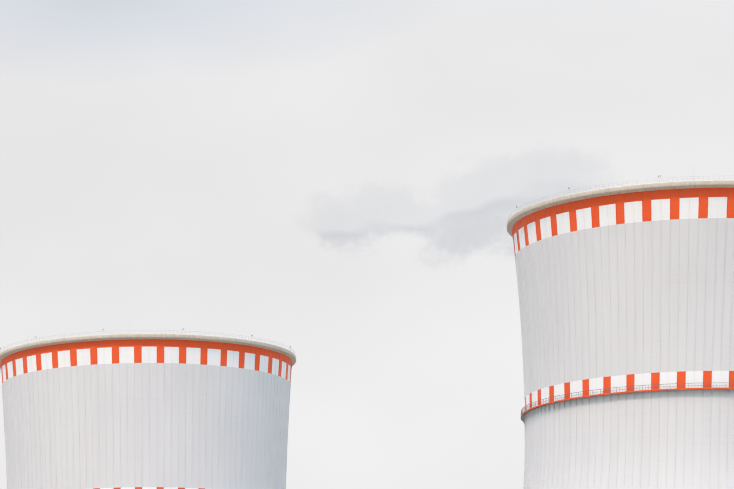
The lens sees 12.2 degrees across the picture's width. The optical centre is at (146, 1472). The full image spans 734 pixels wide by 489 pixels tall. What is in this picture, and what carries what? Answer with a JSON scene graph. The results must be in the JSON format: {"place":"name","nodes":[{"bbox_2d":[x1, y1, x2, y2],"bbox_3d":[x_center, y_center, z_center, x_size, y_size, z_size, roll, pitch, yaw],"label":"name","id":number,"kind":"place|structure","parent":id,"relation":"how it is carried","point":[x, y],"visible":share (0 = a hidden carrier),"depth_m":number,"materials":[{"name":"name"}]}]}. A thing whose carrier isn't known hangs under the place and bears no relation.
{"place":"outdoors","nodes":[
{"label":"outdoors","id":0,"kind":"place"},
{"bbox_2d":[0,0,733,488],"label":"sky","id":1,"kind":"structure","parent":0,"point":[339,183],"materials":[{"name":"white"}]},
{"label":"ground","id":2,"kind":"structure","parent":0,"visible":0},
{"bbox_2d":[0,328,295,488],"bbox_3d":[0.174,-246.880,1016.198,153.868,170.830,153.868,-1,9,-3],"label":"cooling tower","id":3,"kind":"structure","parent":2,"relation":"on","point":[149,411],"depth_m":970.32,"materials":[{"name":"grey paint"}]},
{"bbox_2d":[507,175,733,488],"bbox_3d":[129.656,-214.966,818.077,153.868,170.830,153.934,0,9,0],"label":"cooling tower","id":4,"kind":"structure","parent":2,"relation":"on","point":[626,299],"depth_m":776.48,"materials":[{"name":"grey paint"}]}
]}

